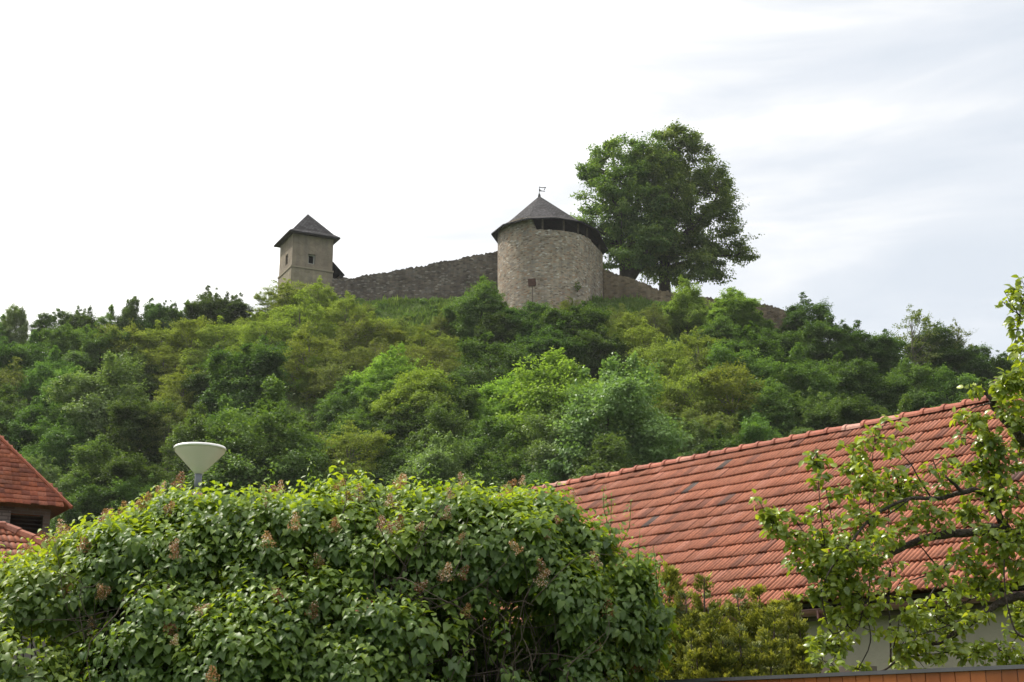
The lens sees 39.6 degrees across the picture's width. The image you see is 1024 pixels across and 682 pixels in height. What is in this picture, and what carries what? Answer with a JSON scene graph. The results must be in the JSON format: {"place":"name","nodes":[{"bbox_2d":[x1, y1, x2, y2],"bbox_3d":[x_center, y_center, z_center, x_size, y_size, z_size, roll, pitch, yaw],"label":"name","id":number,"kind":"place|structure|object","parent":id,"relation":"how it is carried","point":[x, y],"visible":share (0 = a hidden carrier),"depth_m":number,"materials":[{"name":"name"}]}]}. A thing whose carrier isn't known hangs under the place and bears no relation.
{"place":"outdoors","nodes":[
{"label":"outdoors","id":0,"kind":"place"},
{"bbox_2d":[0,435,72,537],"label":"brick house","id":1,"kind":"structure","parent":0,"point":[33,499],"depth_m":30.19,"materials":[{"name":"tile"}]},
{"bbox_2d":[40,301,966,600],"bbox_3d":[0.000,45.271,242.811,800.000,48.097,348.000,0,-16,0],"label":"hill","id":2,"kind":"structure","parent":0,"point":[296,399],"depth_m":128.92,"materials":[{"name":"green plant"}]},
{"bbox_2d":[0,382,28,452],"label":"broadleaf tree","id":3,"kind":"object","parent":2,"relation":"on","point":[7,410],"visible":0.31,"depth_m":117.70,"materials":[{"name":"green plant"}]},
{"bbox_2d":[0,301,29,347],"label":"broadleaf tree","id":4,"kind":"object","parent":2,"relation":"on","point":[15,317],"visible":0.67,"depth_m":151.44,"materials":[{"name":"green plant"}]},
{"bbox_2d":[1,329,61,382],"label":"broadleaf tree","id":5,"kind":"object","parent":2,"relation":"on","point":[31,349],"visible":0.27,"depth_m":139.62,"materials":[{"name":"green plant"}]},
{"bbox_2d":[0,393,70,464],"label":"broadleaf tree","id":6,"kind":"object","parent":2,"relation":"on","point":[34,413],"visible":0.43,"depth_m":114.99,"materials":[{"name":"green plant"}]},
{"bbox_2d":[6,345,85,405],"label":"broadleaf tree","id":7,"kind":"object","parent":2,"relation":"on","point":[35,377],"visible":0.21,"depth_m":133.00,"materials":[{"name":"green plant"}]},
{"bbox_2d":[12,412,96,477],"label":"broadleaf tree","id":8,"kind":"object","parent":2,"relation":"on","point":[66,435],"visible":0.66,"depth_m":111.01,"materials":[{"name":"green plant"}]},
{"bbox_2d":[38,322,108,374],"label":"broadleaf tree","id":9,"kind":"object","parent":2,"relation":"on","point":[60,340],"visible":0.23,"depth_m":142.17,"materials":[{"name":"green plant"}]},
{"bbox_2d":[48,473,116,538],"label":"broadleaf tree","id":10,"kind":"object","parent":2,"relation":"on","point":[85,499],"visible":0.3,"depth_m":94.20,"materials":[{"name":"green plant"}]},
{"bbox_2d":[50,430,129,498],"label":"broadleaf tree","id":11,"kind":"object","parent":2,"relation":"on","point":[97,450],"visible":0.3,"depth_m":99.10,"materials":[{"name":"green plant"}]},
{"bbox_2d":[61,321,132,380],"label":"broadleaf tree","id":12,"kind":"object","parent":2,"relation":"on","point":[87,355],"visible":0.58,"depth_m":140.58,"materials":[{"name":"green plant"}]},
{"bbox_2d":[31,349,166,459],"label":"broadleaf tree","id":13,"kind":"object","parent":2,"relation":"on","point":[85,397],"visible":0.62,"depth_m":114.73,"materials":[{"name":"green plant"}]},
{"bbox_2d":[84,448,170,521],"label":"broadleaf tree","id":14,"kind":"object","parent":2,"relation":"on","point":[125,469],"visible":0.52,"depth_m":96.64,"materials":[{"name":"green plant"}]},
{"bbox_2d":[100,391,183,468],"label":"broadleaf tree","id":15,"kind":"object","parent":2,"relation":"on","point":[130,417],"visible":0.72,"depth_m":109.45,"materials":[{"name":"green plant"}]},
{"bbox_2d":[97,472,186,517],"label":"broadleaf tree","id":16,"kind":"object","parent":2,"relation":"on","point":[133,491],"visible":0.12,"depth_m":94.70,"materials":[{"name":"green plant"}]},
{"bbox_2d":[118,344,168,397],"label":"broadleaf tree","id":17,"kind":"object","parent":2,"relation":"on","point":[143,376],"visible":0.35,"depth_m":136.11,"materials":[{"name":"green plant"}]},
{"bbox_2d":[121,320,196,391],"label":"locust tree","id":18,"kind":"object","parent":2,"relation":"on","point":[155,338],"visible":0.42,"depth_m":141.41,"materials":[{"name":"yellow plant"}]},
{"bbox_2d":[121,398,205,470],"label":"shrub","id":19,"kind":"object","parent":2,"relation":"on","point":[178,413],"visible":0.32,"depth_m":109.72,"materials":[{"name":"green plant"}]},
{"bbox_2d":[139,344,191,396],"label":"locust tree","id":20,"kind":"object","parent":2,"relation":"on","point":[159,358],"visible":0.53,"depth_m":137.49,"materials":[{"name":"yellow plant"}]},
{"bbox_2d":[150,364,215,420],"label":"locust tree","id":21,"kind":"object","parent":2,"relation":"on","point":[171,393],"visible":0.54,"depth_m":125.23,"materials":[{"name":"green plant"}]},
{"bbox_2d":[150,315,221,381],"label":"locust tree","id":22,"kind":"object","parent":2,"relation":"on","point":[189,326],"visible":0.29,"depth_m":140.75,"materials":[{"name":"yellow plant"}]},
{"bbox_2d":[158,402,237,489],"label":"broadleaf tree","id":23,"kind":"object","parent":2,"relation":"on","point":[190,431],"visible":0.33,"depth_m":103.02,"materials":[{"name":"green plant"}]},
{"bbox_2d":[173,348,244,415],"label":"broadleaf tree","id":24,"kind":"object","parent":2,"relation":"on","point":[198,383],"visible":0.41,"depth_m":124.79,"materials":[{"name":"green plant"}]},
{"bbox_2d":[182,285,238,332],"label":"broadleaf tree","id":25,"kind":"object","parent":2,"relation":"on","point":[204,307],"visible":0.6,"depth_m":151.17,"materials":[{"name":"green plant"}]},
{"bbox_2d":[176,315,252,367],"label":"locust tree","id":26,"kind":"object","parent":2,"relation":"on","point":[219,330],"visible":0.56,"depth_m":138.46,"materials":[{"name":"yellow plant"}]},
{"bbox_2d":[193,334,296,424],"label":"broadleaf tree","id":27,"kind":"object","parent":2,"relation":"on","point":[262,362],"visible":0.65,"depth_m":121.72,"materials":[{"name":"green plant"}]},
{"bbox_2d":[221,436,296,506],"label":"broadleaf tree","id":28,"kind":"object","parent":2,"relation":"on","point":[259,455],"visible":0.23,"depth_m":97.88,"materials":[{"name":"green plant"}]},
{"bbox_2d":[223,311,298,363],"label":"locust tree","id":29,"kind":"object","parent":2,"relation":"on","point":[254,333],"visible":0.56,"depth_m":134.04,"materials":[{"name":"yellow plant"}]},
{"bbox_2d":[179,373,355,504],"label":"broadleaf tree","id":30,"kind":"object","parent":2,"relation":"on","point":[292,467],"visible":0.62,"depth_m":98.78,"materials":[{"name":"green plant"}]},
{"bbox_2d":[259,278,311,326],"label":"locust tree","id":31,"kind":"object","parent":2,"relation":"on","point":[289,290],"visible":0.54,"depth_m":147.90,"materials":[{"name":"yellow plant"}]},
{"bbox_2d":[259,288,345,362],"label":"locust tree","id":32,"kind":"object","parent":2,"relation":"on","point":[290,314],"visible":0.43,"depth_m":138.64,"materials":[{"name":"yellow plant"}]},
{"bbox_2d":[274,215,346,298],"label":"square tower","id":33,"kind":"structure","parent":2,"relation":"on","point":[306,243],"depth_m":159.84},
{"bbox_2d":[273,320,349,399],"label":"locust tree","id":34,"kind":"object","parent":2,"relation":"on","point":[291,365],"visible":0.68,"depth_m":129.13,"materials":[{"name":"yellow plant"}]},
{"bbox_2d":[297,336,370,404],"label":"shrub","id":35,"kind":"object","parent":2,"relation":"on","point":[345,362],"visible":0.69,"depth_m":125.45,"materials":[{"name":"green plant"}]},
{"bbox_2d":[312,290,370,338],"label":"locust tree","id":36,"kind":"object","parent":2,"relation":"on","point":[347,304],"visible":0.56,"depth_m":142.09,"materials":[{"name":"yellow plant"}]},
{"bbox_2d":[310,375,382,437],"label":"broadleaf tree","id":37,"kind":"object","parent":2,"relation":"on","point":[340,403],"visible":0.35,"depth_m":116.51,"materials":[{"name":"green plant"}]},
{"bbox_2d":[316,311,391,363],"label":"shrub","id":38,"kind":"object","parent":2,"relation":"on","point":[352,329],"visible":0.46,"depth_m":134.14,"materials":[{"name":"green plant"}]},
{"bbox_2d":[315,420,393,486],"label":"locust tree","id":39,"kind":"object","parent":2,"relation":"on","point":[376,438],"visible":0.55,"depth_m":103.95,"materials":[{"name":"green plant"}]},
{"bbox_2d":[319,394,400,466],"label":"broadleaf tree","id":40,"kind":"object","parent":2,"relation":"on","point":[363,413],"visible":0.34,"depth_m":110.49,"materials":[{"name":"green plant"}]},
{"bbox_2d":[343,341,423,399],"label":"broadleaf tree","id":41,"kind":"object","parent":2,"relation":"on","point":[374,383],"visible":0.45,"depth_m":120.41,"materials":[{"name":"green plant"}]},
{"bbox_2d":[346,439,422,489],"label":"broadleaf tree","id":42,"kind":"object","parent":2,"relation":"on","point":[396,460],"visible":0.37,"depth_m":102.54,"materials":[{"name":"green plant"}]},
{"bbox_2d":[364,399,430,459],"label":"broadleaf tree","id":43,"kind":"object","parent":2,"relation":"on","point":[388,425],"visible":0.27,"depth_m":108.75,"materials":[{"name":"green plant"}]},
{"bbox_2d":[359,361,466,443],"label":"broadleaf tree","id":44,"kind":"object","parent":2,"relation":"on","point":[424,383],"visible":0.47,"depth_m":111.30,"materials":[{"name":"green plant"}]},
{"bbox_2d":[332,251,497,300],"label":"castle wall","id":45,"kind":"structure","parent":2,"relation":"on","point":[444,279],"depth_m":158.50,"materials":[{"name":"stone"}]},
{"bbox_2d":[382,430,479,498],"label":"broadleaf tree","id":46,"kind":"object","parent":2,"relation":"on","point":[442,458],"visible":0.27,"depth_m":98.67,"materials":[{"name":"green plant"}]},
{"bbox_2d":[394,400,489,485],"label":"broadleaf tree","id":47,"kind":"object","parent":2,"relation":"on","point":[443,422],"visible":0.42,"depth_m":106.28,"materials":[{"name":"green plant"}]},
{"bbox_2d":[407,372,483,445],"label":"broadleaf tree","id":48,"kind":"object","parent":2,"relation":"on","point":[465,399],"visible":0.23,"depth_m":110.95,"materials":[{"name":"green plant"}]},
{"bbox_2d":[445,275,508,343],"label":"broadleaf tree","id":49,"kind":"object","parent":2,"relation":"on","point":[481,298],"visible":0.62,"depth_m":141.04,"materials":[{"name":"green plant"}]},
{"bbox_2d":[443,413,518,477],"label":"broadleaf tree","id":50,"kind":"object","parent":2,"relation":"on","point":[479,441],"visible":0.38,"depth_m":104.26,"materials":[{"name":"green plant"}]},
{"bbox_2d":[446,331,540,403],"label":"broadleaf tree","id":51,"kind":"object","parent":2,"relation":"on","point":[502,362],"visible":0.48,"depth_m":119.39,"materials":[{"name":"green plant"}]},
{"bbox_2d":[460,371,528,436],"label":"broadleaf tree","id":52,"kind":"object","parent":2,"relation":"on","point":[490,406],"visible":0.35,"depth_m":112.03,"materials":[{"name":"green plant"}]},
{"bbox_2d":[473,301,528,358],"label":"broadleaf tree","id":53,"kind":"object","parent":2,"relation":"on","point":[498,320],"visible":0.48,"depth_m":138.18,"materials":[{"name":"green plant"}]},
{"bbox_2d":[36,295,968,518],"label":"undergrowth","id":54,"kind":"object","parent":2,"relation":"on","point":[434,315],"visible":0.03,"depth_m":146.16,"materials":[{"name":"green plant"}]},
{"bbox_2d":[471,430,542,494],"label":"broadleaf tree","id":55,"kind":"object","parent":2,"relation":"on","point":[514,455],"visible":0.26,"depth_m":100.76,"materials":[{"name":"green plant"}]},
{"bbox_2d":[189,293,835,398],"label":"grass","id":56,"kind":"structure","parent":2,"relation":"on","point":[634,304],"depth_m":152.42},
{"bbox_2d":[492,299,558,347],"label":"broadleaf tree","id":57,"kind":"object","parent":2,"relation":"on","point":[519,315],"visible":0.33,"depth_m":139.00,"materials":[{"name":"green plant"}]},
{"bbox_2d":[501,318,595,391],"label":"broadleaf tree","id":58,"kind":"object","parent":2,"relation":"on","point":[541,343],"visible":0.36,"depth_m":132.44,"materials":[{"name":"green plant"}]},
{"bbox_2d":[491,187,607,312],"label":"round tower","id":59,"kind":"structure","parent":2,"relation":"on","point":[557,253],"depth_m":153.89,"materials":[{"name":"stone"}]},
{"bbox_2d":[508,408,591,487],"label":"broadleaf tree","id":60,"kind":"object","parent":2,"relation":"on","point":[538,449],"visible":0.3,"depth_m":99.99,"materials":[{"name":"green plant"}]},
{"bbox_2d":[481,345,621,458],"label":"broadleaf tree","id":61,"kind":"object","parent":2,"relation":"on","point":[535,394],"visible":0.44,"depth_m":107.18,"materials":[{"name":"green plant"}]},
{"bbox_2d":[537,300,617,363],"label":"broadleaf tree","id":62,"kind":"object","parent":2,"relation":"on","point":[588,321],"visible":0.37,"depth_m":136.72,"materials":[{"name":"green plant"}]},
{"bbox_2d":[569,322,632,380],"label":"broadleaf tree","id":63,"kind":"object","parent":2,"relation":"on","point":[600,344],"visible":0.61,"depth_m":132.71,"materials":[{"name":"green plant"}]},
{"bbox_2d":[559,431,647,480],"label":"broadleaf tree","id":64,"kind":"object","parent":2,"relation":"on","point":[611,458],"visible":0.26,"depth_m":94.79,"materials":[{"name":"green plant"}]},
{"bbox_2d":[537,351,692,482],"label":"broadleaf tree","id":65,"kind":"object","parent":2,"relation":"on","point":[622,399],"visible":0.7,"depth_m":98.88,"materials":[{"name":"green plant"}]},
{"bbox_2d":[570,130,678,279],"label":"chestnut tree","id":66,"kind":"object","parent":2,"relation":"on","point":[621,233],"visible":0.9,"depth_m":165.50,"materials":[{"name":"green plant"}]},
{"bbox_2d":[603,317,673,371],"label":"locust tree","id":67,"kind":"object","parent":2,"relation":"on","point":[647,336],"visible":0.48,"depth_m":134.75,"materials":[{"name":"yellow plant"}]},
{"bbox_2d":[625,333,700,404],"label":"locust tree","id":68,"kind":"object","parent":2,"relation":"on","point":[669,355],"visible":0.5,"depth_m":124.47,"materials":[{"name":"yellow plant"}]},
{"bbox_2d":[644,355,728,432],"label":"locust tree","id":69,"kind":"object","parent":2,"relation":"on","point":[688,383],"visible":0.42,"depth_m":114.70,"materials":[{"name":"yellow plant"}]},
{"bbox_2d":[661,275,712,334],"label":"broadleaf tree","id":70,"kind":"object","parent":2,"relation":"on","point":[696,312],"visible":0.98,"depth_m":145.15,"materials":[{"name":"green plant"}]},
{"bbox_2d":[625,118,764,291],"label":"chestnut tree","id":71,"kind":"object","parent":2,"relation":"on","point":[704,248],"visible":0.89,"depth_m":168.28,"materials":[{"name":"green plant"}]},
{"bbox_2d":[603,269,787,331],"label":"castle wall","id":72,"kind":"structure","parent":2,"relation":"on","point":[616,285],"depth_m":159.16,"materials":[{"name":"stone"}]},
{"bbox_2d":[669,326,733,378],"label":"locust tree","id":73,"kind":"object","parent":2,"relation":"on","point":[698,363],"visible":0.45,"depth_m":132.14,"materials":[{"name":"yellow plant"}]},
{"bbox_2d":[688,312,746,355],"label":"broadleaf tree","id":74,"kind":"object","parent":2,"relation":"on","point":[720,326],"visible":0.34,"depth_m":139.19,"materials":[{"name":"green plant"}]},
{"bbox_2d":[689,356,776,441],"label":"locust tree","id":75,"kind":"object","parent":2,"relation":"on","point":[731,384],"visible":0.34,"depth_m":114.32,"materials":[{"name":"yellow plant"}]},
{"bbox_2d":[683,337,787,426],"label":"broadleaf tree","id":76,"kind":"object","parent":2,"relation":"on","point":[757,370],"visible":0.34,"depth_m":119.60,"materials":[{"name":"green plant"}]},
{"bbox_2d":[707,286,764,327],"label":"broadleaf tree","id":77,"kind":"object","parent":2,"relation":"on","point":[742,315],"visible":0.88,"depth_m":148.96,"materials":[{"name":"green plant"}]},
{"bbox_2d":[704,320,797,393],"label":"broadleaf tree","id":78,"kind":"object","parent":2,"relation":"on","point":[767,348],"visible":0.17,"depth_m":126.16,"materials":[{"name":"green plant"}]},
{"bbox_2d":[735,408,785,446],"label":"broadleaf tree","id":79,"kind":"object","parent":2,"relation":"on","point":[757,429],"visible":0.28,"depth_m":106.94,"materials":[{"name":"green plant"}]},
{"bbox_2d":[723,375,802,436],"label":"broadleaf tree","id":80,"kind":"object","parent":2,"relation":"on","point":[768,394],"visible":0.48,"depth_m":112.87,"materials":[{"name":"green plant"}]},
{"bbox_2d":[778,292,833,346],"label":"broadleaf tree","id":81,"kind":"object","parent":2,"relation":"on","point":[793,320],"visible":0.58,"depth_m":151.30,"materials":[{"name":"green plant"}]},
{"bbox_2d":[771,342,841,415],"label":"broadleaf tree","id":82,"kind":"object","parent":2,"relation":"on","point":[800,375],"visible":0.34,"depth_m":121.76,"materials":[{"name":"green plant"}]},
{"bbox_2d":[772,386,854,436],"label":"broadleaf tree","id":83,"kind":"object","parent":2,"relation":"on","point":[813,421],"visible":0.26,"depth_m":111.84,"materials":[{"name":"green plant"}]},
{"bbox_2d":[797,311,861,365],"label":"broadleaf tree","id":84,"kind":"object","parent":2,"relation":"on","point":[816,349],"visible":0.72,"depth_m":144.37,"materials":[{"name":"green plant"}]},
{"bbox_2d":[817,351,888,408],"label":"broadleaf tree","id":85,"kind":"object","parent":2,"relation":"on","point":[847,372],"visible":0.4,"depth_m":124.44,"materials":[{"name":"green plant"}]},
{"bbox_2d":[818,391,892,426],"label":"broadleaf tree","id":86,"kind":"object","parent":2,"relation":"on","point":[858,411],"visible":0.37,"depth_m":109.52,"materials":[{"name":"green plant"}]},
{"bbox_2d":[831,320,893,370],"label":"broadleaf tree","id":87,"kind":"object","parent":2,"relation":"on","point":[865,340],"visible":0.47,"depth_m":143.00,"materials":[{"name":"green plant"}]},
{"bbox_2d":[849,368,915,415],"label":"broadleaf tree","id":88,"kind":"object","parent":2,"relation":"on","point":[897,386],"visible":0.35,"depth_m":124.63,"materials":[{"name":"green plant"}]},
{"bbox_2d":[860,328,908,382],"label":"broadleaf tree","id":89,"kind":"object","parent":2,"relation":"on","point":[890,362],"visible":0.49,"depth_m":143.33,"materials":[{"name":"green plant"}]},
{"bbox_2d":[883,356,951,411],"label":"broadleaf tree","id":90,"kind":"object","parent":2,"relation":"on","point":[916,375],"visible":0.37,"depth_m":130.04,"materials":[{"name":"green plant"}]},
{"bbox_2d":[892,303,944,369],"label":"broadleaf tree","id":91,"kind":"object","parent":2,"relation":"on","point":[911,333],"visible":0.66,"depth_m":149.50,"materials":[{"name":"green plant"}]},
{"bbox_2d":[900,319,963,379],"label":"broadleaf tree","id":92,"kind":"object","parent":2,"relation":"on","point":[944,332],"visible":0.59,"depth_m":149.92,"materials":[{"name":"green plant"}]},
{"bbox_2d":[914,362,992,409],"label":"broadleaf tree","id":93,"kind":"object","parent":2,"relation":"on","point":[948,380],"visible":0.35,"depth_m":129.18,"materials":[{"name":"green plant"}]},
{"bbox_2d":[951,341,1001,386],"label":"broadleaf tree","id":94,"kind":"object","parent":2,"relation":"on","point":[980,363],"visible":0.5,"depth_m":148.17,"materials":[{"name":"green plant"}]},
{"bbox_2d":[0,0,1023,363],"label":"sky","id":95,"kind":"structure","parent":0,"point":[162,150],"materials":[{"name":"white"}]},
{"label":"ground","id":96,"kind":"structure","parent":0,"visible":0},
{"bbox_2d":[0,521,65,670],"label":"tiled annex","id":97,"kind":"object","parent":96,"relation":"on","point":[11,535],"visible":0.1,"depth_m":24.08,"materials":[{"name":"red tile"}]},
{"bbox_2d":[0,513,227,681],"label":"lilac bush","id":98,"kind":"object","parent":96,"relation":"on","point":[27,588],"visible":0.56,"depth_m":9.21,"materials":[{"name":"green plant"}]},
{"bbox_2d":[174,442,225,502],"bbox_3d":[-3.681,3.605,16.126,0.612,4.990,0.612,0,-16,0],"label":"street lamp","id":99,"kind":"object","parent":96,"relation":"on","point":[199,459],"visible":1,"depth_m":16.60,"materials":[{"name":"white"}]},
{"bbox_2d":[3,449,682,681],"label":"lilac bush","id":100,"kind":"object","parent":96,"relation":"on","point":[439,576],"visible":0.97,"depth_m":9.12,"materials":[{"name":"green plant"}]},
{"bbox_2d":[150,458,669,681],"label":"creeper","id":101,"kind":"object","parent":100,"relation":"attached to","point":[604,515],"visible":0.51,"depth_m":9.84,"materials":[{"name":"green plant"}]},
{"bbox_2d":[355,390,1023,670],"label":"tiled house","id":102,"kind":"structure","parent":96,"relation":"on","point":[693,515],"depth_m":21.01,"materials":[{"name":"red tile"}]},
{"bbox_2d":[645,561,826,680],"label":"golden cypress","id":103,"kind":"object","parent":96,"relation":"on","point":[762,647],"visible":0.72,"depth_m":12.50,"materials":[{"name":"plant"}]},
{"bbox_2d":[646,664,1023,681],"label":"plank fence","id":104,"kind":"object","parent":96,"relation":"on","point":[1006,673],"visible":0.98,"depth_m":8.34,"materials":[{"name":"wood"}]},
{"bbox_2d":[748,274,1023,672],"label":"pear tree","id":105,"kind":"object","parent":96,"relation":"on","point":[834,567],"visible":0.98,"depth_m":9.55,"materials":[{"name":"green plant"}]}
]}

